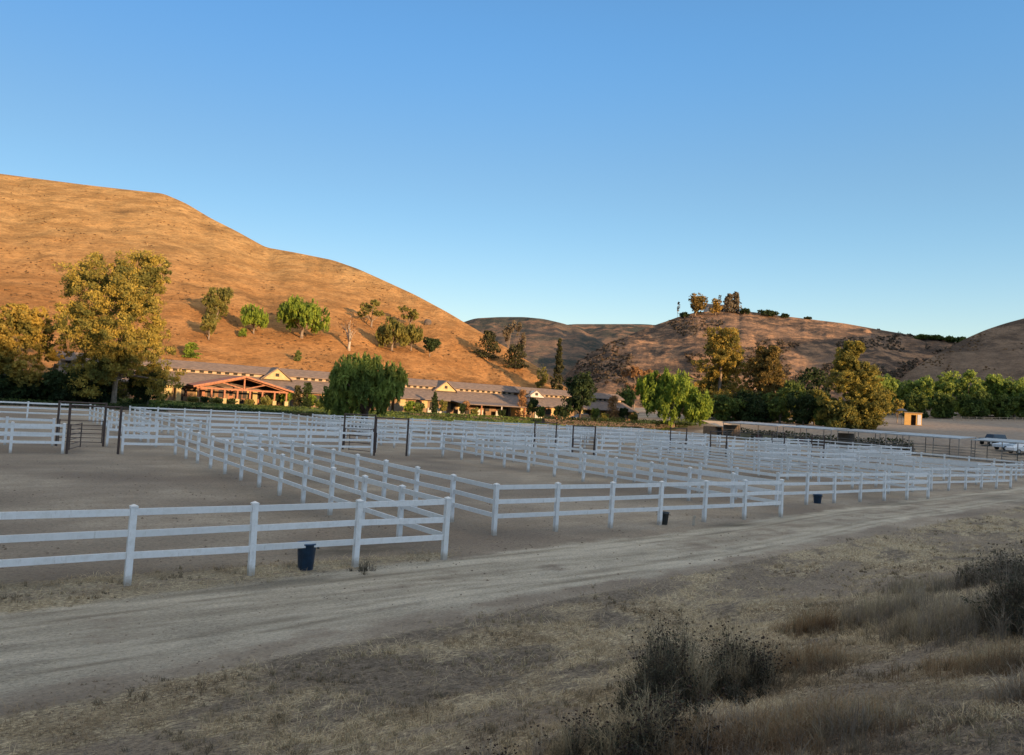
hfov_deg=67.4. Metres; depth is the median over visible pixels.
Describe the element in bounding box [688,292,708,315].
tree
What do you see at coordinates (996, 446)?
parked car
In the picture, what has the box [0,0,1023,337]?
sky
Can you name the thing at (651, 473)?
rail fence
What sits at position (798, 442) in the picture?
rail fence
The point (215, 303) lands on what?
tree
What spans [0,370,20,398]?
tree
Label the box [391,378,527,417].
stable building
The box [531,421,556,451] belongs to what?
pipe gate
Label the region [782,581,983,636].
dry weeds
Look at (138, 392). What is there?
tree
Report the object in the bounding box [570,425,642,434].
rail fence
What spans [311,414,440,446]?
rail fence
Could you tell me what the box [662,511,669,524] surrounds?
bucket
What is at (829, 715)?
dry weeds
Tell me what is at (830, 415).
tree
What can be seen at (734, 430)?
shade shelter
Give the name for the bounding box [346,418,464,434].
rail fence
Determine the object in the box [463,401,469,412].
shrub
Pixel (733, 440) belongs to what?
rail fence
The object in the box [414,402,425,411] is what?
shrub
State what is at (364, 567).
dry weeds
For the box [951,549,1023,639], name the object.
dry bush
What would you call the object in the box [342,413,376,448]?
pipe gate
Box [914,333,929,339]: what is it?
tree
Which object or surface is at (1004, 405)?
tree
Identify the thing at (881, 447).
rail fence
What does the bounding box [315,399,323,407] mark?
shrub
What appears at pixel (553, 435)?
rail fence
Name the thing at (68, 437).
pipe gate
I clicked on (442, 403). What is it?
shrub
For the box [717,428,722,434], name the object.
door
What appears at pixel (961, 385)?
tree
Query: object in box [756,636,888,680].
dry weeds
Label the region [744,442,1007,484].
rail fence
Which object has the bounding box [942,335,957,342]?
tree
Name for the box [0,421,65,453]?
rail fence
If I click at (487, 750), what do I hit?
dry bush
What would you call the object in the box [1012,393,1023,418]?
tree
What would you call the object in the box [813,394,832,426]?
bush
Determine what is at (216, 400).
shrub
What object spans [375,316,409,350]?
pepper tree
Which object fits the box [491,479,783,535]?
rail fence
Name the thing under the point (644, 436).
rail fence
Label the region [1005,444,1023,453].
parked car
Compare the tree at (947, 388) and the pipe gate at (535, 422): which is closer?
the pipe gate at (535, 422)
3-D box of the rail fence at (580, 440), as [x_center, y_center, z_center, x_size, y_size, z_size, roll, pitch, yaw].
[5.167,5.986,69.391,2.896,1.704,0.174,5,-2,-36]
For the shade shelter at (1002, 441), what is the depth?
108.50 m
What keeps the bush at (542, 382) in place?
on the hill at (241, 271)
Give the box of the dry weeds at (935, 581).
[833,563,1021,603]
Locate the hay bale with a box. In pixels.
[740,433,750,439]
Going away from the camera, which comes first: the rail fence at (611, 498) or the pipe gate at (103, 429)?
the rail fence at (611, 498)
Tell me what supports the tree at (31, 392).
on the ground at (30, 475)
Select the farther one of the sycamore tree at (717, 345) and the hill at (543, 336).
the hill at (543, 336)
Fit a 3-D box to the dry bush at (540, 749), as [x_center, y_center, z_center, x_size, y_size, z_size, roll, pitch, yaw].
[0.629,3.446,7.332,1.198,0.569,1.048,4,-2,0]
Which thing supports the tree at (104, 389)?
on the ground at (30, 475)
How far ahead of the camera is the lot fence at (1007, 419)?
238.00 m
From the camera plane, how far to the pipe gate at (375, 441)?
52.31 m
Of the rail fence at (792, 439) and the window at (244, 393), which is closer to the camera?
the rail fence at (792, 439)
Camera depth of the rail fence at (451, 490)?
29.86 m
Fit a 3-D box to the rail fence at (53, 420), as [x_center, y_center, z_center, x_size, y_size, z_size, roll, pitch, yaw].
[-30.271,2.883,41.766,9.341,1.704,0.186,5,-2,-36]
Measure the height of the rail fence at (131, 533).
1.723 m
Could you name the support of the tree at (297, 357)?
on the hill at (241, 271)
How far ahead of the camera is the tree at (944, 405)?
247.78 m
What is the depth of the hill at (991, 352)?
343.09 m
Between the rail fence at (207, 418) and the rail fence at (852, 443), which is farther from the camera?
the rail fence at (852, 443)
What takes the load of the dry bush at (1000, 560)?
on the ground at (30, 475)
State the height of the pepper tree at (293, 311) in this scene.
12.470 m
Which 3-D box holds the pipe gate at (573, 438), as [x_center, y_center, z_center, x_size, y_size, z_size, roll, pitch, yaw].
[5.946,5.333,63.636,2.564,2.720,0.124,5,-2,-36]
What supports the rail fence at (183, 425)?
on the ground at (30, 475)
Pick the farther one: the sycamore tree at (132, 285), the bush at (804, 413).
the bush at (804, 413)
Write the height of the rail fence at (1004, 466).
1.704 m
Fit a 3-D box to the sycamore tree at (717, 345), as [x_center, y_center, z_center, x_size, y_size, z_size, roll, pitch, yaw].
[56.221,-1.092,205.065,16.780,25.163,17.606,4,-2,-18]
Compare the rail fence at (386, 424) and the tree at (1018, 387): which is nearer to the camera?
the rail fence at (386, 424)
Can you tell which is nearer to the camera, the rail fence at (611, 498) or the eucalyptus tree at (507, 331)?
the rail fence at (611, 498)
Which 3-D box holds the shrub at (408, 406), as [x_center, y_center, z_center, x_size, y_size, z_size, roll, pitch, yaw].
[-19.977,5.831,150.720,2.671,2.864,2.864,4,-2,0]
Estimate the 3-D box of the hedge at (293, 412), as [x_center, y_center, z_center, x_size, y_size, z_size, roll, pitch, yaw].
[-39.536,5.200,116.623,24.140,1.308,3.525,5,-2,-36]
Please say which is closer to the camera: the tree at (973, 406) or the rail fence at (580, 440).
the rail fence at (580, 440)
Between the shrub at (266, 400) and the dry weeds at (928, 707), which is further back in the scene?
the shrub at (266, 400)
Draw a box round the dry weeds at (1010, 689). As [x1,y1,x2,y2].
[969,657,1023,710]
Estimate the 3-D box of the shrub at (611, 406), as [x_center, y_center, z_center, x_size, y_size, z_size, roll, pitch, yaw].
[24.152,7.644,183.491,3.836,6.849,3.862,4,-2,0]
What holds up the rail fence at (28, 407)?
on the ground at (30, 475)
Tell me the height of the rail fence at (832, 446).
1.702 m
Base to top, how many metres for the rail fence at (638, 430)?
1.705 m
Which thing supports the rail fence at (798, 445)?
on the ground at (30, 475)
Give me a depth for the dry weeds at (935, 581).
16.16 m
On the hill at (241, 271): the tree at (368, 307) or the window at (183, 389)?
the tree at (368, 307)
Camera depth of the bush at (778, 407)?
184.69 m
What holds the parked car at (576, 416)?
on the ground at (30, 475)
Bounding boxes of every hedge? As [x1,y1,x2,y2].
[0,398,167,411]
[168,404,327,415]
[408,411,543,420]
[541,414,694,428]
[741,427,914,451]
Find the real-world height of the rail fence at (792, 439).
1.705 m
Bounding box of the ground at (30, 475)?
[0,397,1023,754]
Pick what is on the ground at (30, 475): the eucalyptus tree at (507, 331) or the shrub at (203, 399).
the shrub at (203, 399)
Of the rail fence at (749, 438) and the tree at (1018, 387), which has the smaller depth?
the rail fence at (749, 438)
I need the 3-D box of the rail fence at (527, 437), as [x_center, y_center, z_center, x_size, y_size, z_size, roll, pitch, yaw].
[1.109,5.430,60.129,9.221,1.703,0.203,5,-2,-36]
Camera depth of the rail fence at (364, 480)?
27.59 m
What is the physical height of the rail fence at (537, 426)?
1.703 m
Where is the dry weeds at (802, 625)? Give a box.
[770,597,863,637]
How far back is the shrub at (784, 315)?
470.83 m
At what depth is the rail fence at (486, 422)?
99.05 m
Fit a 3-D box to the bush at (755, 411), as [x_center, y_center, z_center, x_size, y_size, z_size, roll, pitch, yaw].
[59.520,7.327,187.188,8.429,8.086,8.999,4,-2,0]
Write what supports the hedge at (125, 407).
on the ground at (30, 475)
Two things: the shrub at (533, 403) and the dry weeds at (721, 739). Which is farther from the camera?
the shrub at (533, 403)
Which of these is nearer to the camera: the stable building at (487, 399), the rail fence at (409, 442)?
the rail fence at (409, 442)
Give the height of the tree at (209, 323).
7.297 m
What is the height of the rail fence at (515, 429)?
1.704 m
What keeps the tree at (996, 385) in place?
on the ground at (30, 475)
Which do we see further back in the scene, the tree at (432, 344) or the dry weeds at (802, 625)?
the tree at (432, 344)
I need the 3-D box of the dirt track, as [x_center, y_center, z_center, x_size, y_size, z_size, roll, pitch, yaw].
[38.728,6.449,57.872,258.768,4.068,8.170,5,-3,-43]
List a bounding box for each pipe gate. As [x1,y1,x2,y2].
[55,401,107,446]
[65,404,122,453]
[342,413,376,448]
[348,417,409,455]
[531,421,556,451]
[571,425,595,454]
[669,427,687,452]
[709,431,727,457]
[771,432,784,449]
[811,435,824,457]
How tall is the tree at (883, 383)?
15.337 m
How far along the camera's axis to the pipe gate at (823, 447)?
86.14 m
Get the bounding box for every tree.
[0,303,73,397]
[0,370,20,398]
[7,371,50,399]
[40,367,88,401]
[50,248,186,405]
[69,365,120,402]
[126,365,166,404]
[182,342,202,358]
[199,313,221,339]
[200,286,233,318]
[240,303,268,333]
[275,294,329,338]
[294,350,301,361]
[319,351,407,427]
[337,312,360,350]
[357,299,384,326]
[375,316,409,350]
[397,305,419,323]
[405,323,423,350]
[423,337,440,356]
[472,330,500,358]
[501,344,528,369]
[502,320,516,347]
[516,322,525,352]
[549,338,564,389]
[558,371,597,419]
[616,385,636,407]
[620,365,647,408]
[635,367,713,427]
[643,368,660,381]
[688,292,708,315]
[691,326,750,413]
[709,298,722,315]
[723,293,735,311]
[725,393,741,420]
[730,291,741,312]
[733,388,763,418]
[741,345,792,418]
[777,380,805,422]
[797,367,829,394]
[805,386,824,424]
[816,340,896,426]
[822,396,837,423]
[857,375,886,412]
[883,373,901,413]
[891,398,904,422]
[898,380,918,412]
[902,392,928,417]
[908,375,934,409]
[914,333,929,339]
[927,380,955,412]
[928,334,944,339]
[930,392,958,417]
[935,371,971,412]
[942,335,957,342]
[954,369,989,415]
[955,390,992,418]
[956,337,965,342]
[977,379,989,404]
[982,374,1013,414]
[987,394,1019,418]
[1003,376,1023,417]
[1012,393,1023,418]
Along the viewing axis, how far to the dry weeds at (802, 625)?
13.23 m
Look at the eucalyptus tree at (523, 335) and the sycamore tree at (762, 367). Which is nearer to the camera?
the sycamore tree at (762, 367)
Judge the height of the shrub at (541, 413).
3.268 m
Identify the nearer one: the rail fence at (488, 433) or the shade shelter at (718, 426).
the rail fence at (488, 433)
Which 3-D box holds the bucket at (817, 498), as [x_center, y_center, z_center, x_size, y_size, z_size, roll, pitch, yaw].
[15.493,6.146,38.947,0.471,0.450,0.514,2,-2,32]
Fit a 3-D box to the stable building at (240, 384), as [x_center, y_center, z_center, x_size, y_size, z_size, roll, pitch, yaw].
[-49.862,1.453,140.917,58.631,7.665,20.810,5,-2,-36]
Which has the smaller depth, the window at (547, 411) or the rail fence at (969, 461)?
the rail fence at (969, 461)
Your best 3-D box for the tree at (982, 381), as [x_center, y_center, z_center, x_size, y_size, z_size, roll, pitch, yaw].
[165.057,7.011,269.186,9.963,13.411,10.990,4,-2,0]
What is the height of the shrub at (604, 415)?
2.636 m
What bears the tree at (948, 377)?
on the ground at (30, 475)
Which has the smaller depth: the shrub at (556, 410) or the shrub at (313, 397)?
the shrub at (313, 397)
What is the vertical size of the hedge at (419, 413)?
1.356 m
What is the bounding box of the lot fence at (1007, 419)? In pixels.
[953,416,1023,421]
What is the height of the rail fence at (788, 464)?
1.704 m
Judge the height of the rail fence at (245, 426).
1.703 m
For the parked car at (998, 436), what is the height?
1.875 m
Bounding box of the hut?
[904,412,922,425]
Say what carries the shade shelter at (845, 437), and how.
on the ground at (30, 475)
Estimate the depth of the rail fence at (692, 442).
71.47 m
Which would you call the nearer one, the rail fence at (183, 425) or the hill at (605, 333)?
the rail fence at (183, 425)
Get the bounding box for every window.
[181,387,187,395]
[217,390,223,397]
[241,391,246,398]
[545,408,551,414]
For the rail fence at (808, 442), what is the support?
on the ground at (30, 475)
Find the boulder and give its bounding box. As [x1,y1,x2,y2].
[424,319,430,324]
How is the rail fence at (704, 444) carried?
on the ground at (30, 475)
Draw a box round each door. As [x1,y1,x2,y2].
[228,390,233,398]
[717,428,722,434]
[911,415,915,424]
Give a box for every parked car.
[571,414,589,419]
[978,434,1006,444]
[992,442,1016,449]
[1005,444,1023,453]
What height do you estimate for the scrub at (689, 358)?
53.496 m
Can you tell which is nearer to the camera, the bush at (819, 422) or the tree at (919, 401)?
the bush at (819, 422)
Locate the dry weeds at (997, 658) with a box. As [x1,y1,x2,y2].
[867,632,1023,687]
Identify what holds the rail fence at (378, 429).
on the ground at (30, 475)
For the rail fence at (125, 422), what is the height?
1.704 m
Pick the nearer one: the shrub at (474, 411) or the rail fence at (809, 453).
the rail fence at (809, 453)
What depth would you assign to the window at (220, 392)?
134.63 m
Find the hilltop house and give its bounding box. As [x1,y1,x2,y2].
[703,304,724,311]
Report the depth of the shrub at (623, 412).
183.74 m
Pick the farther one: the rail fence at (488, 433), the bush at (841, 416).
the bush at (841, 416)
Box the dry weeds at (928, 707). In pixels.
[783,679,1023,742]
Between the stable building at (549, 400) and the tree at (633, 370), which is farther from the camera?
the tree at (633, 370)
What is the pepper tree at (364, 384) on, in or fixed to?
on the ground at (30, 475)
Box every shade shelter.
[702,420,730,436]
[722,421,794,440]
[782,425,848,446]
[837,429,897,448]
[885,432,976,458]
[970,438,1023,462]
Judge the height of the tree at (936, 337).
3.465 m
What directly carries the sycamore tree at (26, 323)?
on the ground at (30, 475)
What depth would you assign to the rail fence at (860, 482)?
40.47 m
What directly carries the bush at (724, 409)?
on the ground at (30, 475)
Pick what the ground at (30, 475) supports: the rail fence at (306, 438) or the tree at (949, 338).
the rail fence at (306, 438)
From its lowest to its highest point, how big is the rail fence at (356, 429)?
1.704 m
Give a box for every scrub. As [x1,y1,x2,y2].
[0,185,522,381]
[574,316,955,383]
[922,325,1022,370]
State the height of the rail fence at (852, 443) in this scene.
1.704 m
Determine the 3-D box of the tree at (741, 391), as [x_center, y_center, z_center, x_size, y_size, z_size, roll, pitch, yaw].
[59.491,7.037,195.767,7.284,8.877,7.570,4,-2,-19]
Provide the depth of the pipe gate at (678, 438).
79.02 m
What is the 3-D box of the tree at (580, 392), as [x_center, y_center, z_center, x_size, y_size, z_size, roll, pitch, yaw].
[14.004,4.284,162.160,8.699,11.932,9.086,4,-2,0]
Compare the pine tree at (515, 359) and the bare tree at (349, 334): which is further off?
the pine tree at (515, 359)
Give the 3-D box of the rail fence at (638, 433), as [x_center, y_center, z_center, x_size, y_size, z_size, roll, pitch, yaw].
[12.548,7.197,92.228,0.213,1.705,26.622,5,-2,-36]
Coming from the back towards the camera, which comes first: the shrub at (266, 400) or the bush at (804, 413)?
the bush at (804, 413)
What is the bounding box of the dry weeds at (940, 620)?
[841,579,1021,653]
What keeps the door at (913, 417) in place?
in the hut
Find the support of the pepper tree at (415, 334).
on the hill at (241, 271)
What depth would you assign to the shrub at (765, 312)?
469.62 m
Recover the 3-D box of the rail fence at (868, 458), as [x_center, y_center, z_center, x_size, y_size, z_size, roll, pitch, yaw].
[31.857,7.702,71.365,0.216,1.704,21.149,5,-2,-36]
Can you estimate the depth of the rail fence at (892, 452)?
76.93 m
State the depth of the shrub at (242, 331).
199.67 m
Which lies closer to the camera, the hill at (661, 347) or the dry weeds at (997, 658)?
the dry weeds at (997, 658)
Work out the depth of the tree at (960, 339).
440.56 m
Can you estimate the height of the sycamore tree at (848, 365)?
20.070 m
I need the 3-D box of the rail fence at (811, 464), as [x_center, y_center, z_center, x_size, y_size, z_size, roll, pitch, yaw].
[18.562,6.470,58.944,0.204,1.704,24.049,5,-2,-36]
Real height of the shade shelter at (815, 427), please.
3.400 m
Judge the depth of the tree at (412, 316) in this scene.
261.85 m
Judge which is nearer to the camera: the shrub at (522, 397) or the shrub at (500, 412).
the shrub at (500, 412)
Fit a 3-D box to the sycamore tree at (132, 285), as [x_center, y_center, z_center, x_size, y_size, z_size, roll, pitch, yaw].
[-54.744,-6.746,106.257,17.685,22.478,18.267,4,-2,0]
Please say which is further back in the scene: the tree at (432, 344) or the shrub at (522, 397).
the tree at (432, 344)
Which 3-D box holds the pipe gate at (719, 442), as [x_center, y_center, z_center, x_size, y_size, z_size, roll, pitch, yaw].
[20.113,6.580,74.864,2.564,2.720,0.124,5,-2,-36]
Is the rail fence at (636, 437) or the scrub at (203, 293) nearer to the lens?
the rail fence at (636, 437)
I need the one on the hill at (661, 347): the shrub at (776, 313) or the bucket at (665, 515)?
the shrub at (776, 313)
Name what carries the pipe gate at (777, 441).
on the ground at (30, 475)
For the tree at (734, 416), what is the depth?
193.66 m
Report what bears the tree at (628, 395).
on the ground at (30, 475)
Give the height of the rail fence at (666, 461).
1.705 m
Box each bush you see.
[440,738,518,754]
[517,707,624,754]
[535,363,547,387]
[542,663,730,754]
[588,608,774,720]
[693,621,807,698]
[710,394,749,420]
[736,391,772,422]
[761,387,797,423]
[786,391,816,424]
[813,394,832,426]
[826,400,862,428]
[851,401,877,428]
[927,538,1023,590]
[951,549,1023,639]
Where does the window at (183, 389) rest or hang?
in the stable building at (240, 384)
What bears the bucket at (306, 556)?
on the ground at (30, 475)
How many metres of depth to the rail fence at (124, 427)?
42.61 m
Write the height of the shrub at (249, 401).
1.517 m
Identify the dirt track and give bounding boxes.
[0,485,1023,697]
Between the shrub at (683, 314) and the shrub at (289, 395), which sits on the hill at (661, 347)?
the shrub at (683, 314)
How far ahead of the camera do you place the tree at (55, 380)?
102.97 m
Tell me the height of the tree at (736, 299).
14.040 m
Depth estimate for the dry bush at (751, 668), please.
9.20 m
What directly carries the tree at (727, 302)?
on the hill at (661, 347)
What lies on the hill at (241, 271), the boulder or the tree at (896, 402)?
the boulder
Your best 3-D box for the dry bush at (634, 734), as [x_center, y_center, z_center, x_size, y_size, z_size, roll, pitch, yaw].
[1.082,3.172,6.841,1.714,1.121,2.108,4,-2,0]
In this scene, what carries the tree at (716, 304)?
on the hill at (661, 347)
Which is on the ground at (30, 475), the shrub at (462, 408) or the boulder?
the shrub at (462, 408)
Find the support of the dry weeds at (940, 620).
on the ground at (30, 475)
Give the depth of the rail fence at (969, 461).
79.00 m
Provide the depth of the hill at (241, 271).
258.26 m
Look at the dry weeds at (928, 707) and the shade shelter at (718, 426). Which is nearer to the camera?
the dry weeds at (928, 707)
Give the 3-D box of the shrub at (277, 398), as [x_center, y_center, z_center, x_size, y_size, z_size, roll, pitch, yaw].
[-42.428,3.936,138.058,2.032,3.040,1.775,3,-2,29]
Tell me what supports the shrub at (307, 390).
on the ground at (30, 475)
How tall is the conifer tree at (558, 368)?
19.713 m
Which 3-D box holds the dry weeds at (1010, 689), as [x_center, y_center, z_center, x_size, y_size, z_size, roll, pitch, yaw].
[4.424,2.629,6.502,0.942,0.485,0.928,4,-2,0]
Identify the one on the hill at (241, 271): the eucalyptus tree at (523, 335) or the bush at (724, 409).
the eucalyptus tree at (523, 335)
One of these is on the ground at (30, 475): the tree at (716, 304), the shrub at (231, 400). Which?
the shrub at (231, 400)
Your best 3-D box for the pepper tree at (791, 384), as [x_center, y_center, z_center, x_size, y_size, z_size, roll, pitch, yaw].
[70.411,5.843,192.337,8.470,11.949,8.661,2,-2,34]
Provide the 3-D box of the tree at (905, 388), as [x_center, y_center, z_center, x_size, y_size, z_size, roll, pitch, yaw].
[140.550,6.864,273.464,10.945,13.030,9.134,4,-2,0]
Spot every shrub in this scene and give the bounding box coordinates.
[187,396,198,401]
[200,396,209,402]
[209,397,223,402]
[226,398,237,402]
[238,328,247,336]
[244,399,254,403]
[260,395,273,404]
[271,393,280,403]
[279,391,293,403]
[292,385,301,405]
[299,382,313,406]
[308,394,316,406]
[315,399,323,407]
[404,401,415,411]
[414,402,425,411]
[429,392,438,411]
[439,400,447,412]
[459,403,466,413]
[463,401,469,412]
[470,407,478,414]
[497,408,505,415]
[515,389,529,416]
[527,397,538,415]
[535,406,544,417]
[553,405,560,417]
[591,408,599,420]
[599,413,609,421]
[607,395,619,420]
[619,407,628,420]
[628,411,638,422]
[678,311,689,316]
[739,308,750,313]
[757,309,773,315]
[769,311,779,315]
[780,313,789,317]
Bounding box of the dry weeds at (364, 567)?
[349,558,377,574]
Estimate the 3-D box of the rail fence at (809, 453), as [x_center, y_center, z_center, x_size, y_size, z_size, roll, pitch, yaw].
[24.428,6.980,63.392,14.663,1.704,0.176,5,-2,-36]
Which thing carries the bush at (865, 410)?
on the ground at (30, 475)
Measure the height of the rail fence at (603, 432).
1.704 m
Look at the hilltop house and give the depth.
479.97 m
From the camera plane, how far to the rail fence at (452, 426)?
74.32 m
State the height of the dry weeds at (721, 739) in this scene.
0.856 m
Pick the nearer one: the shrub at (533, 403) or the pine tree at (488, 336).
the shrub at (533, 403)
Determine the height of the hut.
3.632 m
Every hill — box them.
[0,174,567,389]
[465,317,604,385]
[562,311,954,407]
[569,324,955,343]
[897,318,1023,410]
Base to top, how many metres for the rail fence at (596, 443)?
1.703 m
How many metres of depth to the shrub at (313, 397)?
137.87 m
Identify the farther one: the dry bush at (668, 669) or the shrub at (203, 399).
the shrub at (203, 399)
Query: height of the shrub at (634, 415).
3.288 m
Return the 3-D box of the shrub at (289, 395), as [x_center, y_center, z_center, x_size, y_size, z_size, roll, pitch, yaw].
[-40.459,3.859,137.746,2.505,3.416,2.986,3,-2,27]
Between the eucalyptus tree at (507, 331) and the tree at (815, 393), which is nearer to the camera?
the tree at (815, 393)
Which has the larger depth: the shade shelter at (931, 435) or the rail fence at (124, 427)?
the shade shelter at (931, 435)
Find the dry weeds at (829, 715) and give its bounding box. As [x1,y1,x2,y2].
[640,677,983,754]
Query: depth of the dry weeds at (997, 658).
8.08 m
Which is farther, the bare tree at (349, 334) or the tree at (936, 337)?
the tree at (936, 337)
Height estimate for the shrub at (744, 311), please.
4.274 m
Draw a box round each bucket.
[296,541,319,570]
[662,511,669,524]
[813,494,822,503]
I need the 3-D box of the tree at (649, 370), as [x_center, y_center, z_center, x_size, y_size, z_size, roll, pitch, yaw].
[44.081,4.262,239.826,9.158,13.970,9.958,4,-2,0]
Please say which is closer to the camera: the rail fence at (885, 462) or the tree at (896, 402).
the rail fence at (885, 462)
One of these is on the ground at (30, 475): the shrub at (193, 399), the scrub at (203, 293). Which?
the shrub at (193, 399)
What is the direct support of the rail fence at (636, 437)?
on the ground at (30, 475)
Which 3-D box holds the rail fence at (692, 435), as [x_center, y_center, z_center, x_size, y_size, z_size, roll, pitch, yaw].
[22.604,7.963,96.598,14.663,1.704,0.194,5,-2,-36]
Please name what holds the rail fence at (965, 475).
on the ground at (30, 475)
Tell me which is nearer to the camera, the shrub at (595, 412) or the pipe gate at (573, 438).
the pipe gate at (573, 438)
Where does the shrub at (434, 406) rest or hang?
on the ground at (30, 475)
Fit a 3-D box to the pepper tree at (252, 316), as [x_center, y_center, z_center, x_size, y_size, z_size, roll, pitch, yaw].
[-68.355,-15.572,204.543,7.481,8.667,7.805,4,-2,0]
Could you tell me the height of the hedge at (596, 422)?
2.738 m
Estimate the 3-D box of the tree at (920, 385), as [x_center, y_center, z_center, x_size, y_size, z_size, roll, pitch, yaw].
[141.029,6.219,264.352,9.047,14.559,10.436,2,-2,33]
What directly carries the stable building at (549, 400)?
on the ground at (30, 475)
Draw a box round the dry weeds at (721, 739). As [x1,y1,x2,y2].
[629,691,812,754]
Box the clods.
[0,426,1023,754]
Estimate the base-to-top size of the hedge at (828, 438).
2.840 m
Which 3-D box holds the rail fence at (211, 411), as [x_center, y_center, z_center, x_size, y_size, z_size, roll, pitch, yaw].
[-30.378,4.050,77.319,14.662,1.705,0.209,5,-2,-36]
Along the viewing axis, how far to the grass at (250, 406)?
131.83 m
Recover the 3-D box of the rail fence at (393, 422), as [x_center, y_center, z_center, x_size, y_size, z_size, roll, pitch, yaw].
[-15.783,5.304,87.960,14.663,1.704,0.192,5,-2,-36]
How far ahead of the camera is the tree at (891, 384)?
266.97 m
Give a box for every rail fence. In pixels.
[0,401,88,419]
[0,416,55,445]
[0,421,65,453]
[0,496,451,585]
[89,404,155,442]
[105,420,158,446]
[120,425,175,453]
[129,406,208,441]
[132,407,281,423]
[174,416,352,437]
[174,426,443,536]
[207,423,342,448]
[230,427,493,521]
[236,428,373,455]
[281,412,406,447]
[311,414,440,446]
[314,414,429,427]
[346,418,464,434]
[376,428,410,449]
[392,424,513,441]
[407,433,442,455]
[429,419,575,448]
[440,430,533,451]
[441,434,778,508]
[453,420,600,448]
[455,420,547,432]
[475,434,775,499]
[478,435,571,456]
[489,424,582,436]
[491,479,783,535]
[540,429,634,443]
[547,424,697,445]
[556,434,581,451]
[566,425,718,450]
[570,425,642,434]
[595,438,619,455]
[601,435,669,452]
[603,428,675,440]
[618,439,926,493]
[640,439,911,487]
[642,428,796,449]
[648,440,709,457]
[657,433,728,446]
[686,438,705,453]
[718,439,771,452]
[726,442,744,456]
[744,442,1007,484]
[753,437,847,455]
[756,451,856,470]
[758,442,976,478]
[762,443,811,455]
[765,437,817,447]
[774,471,930,505]
[785,441,799,449]
[817,439,906,453]
[825,445,837,449]
[837,445,1023,477]
[842,450,916,465]
[847,445,911,457]
[911,467,1012,491]
[977,462,1023,480]
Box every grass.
[0,505,1023,754]
[1,397,713,429]
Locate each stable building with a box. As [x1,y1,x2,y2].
[52,351,391,410]
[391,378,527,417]
[512,386,638,421]
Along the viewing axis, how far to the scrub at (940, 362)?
347.60 m
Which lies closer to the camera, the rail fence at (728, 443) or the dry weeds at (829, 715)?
the dry weeds at (829, 715)
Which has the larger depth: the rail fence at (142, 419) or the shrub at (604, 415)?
the shrub at (604, 415)
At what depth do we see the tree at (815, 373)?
273.74 m
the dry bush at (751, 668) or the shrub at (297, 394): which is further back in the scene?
the shrub at (297, 394)
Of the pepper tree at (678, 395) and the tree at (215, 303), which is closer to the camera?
the pepper tree at (678, 395)

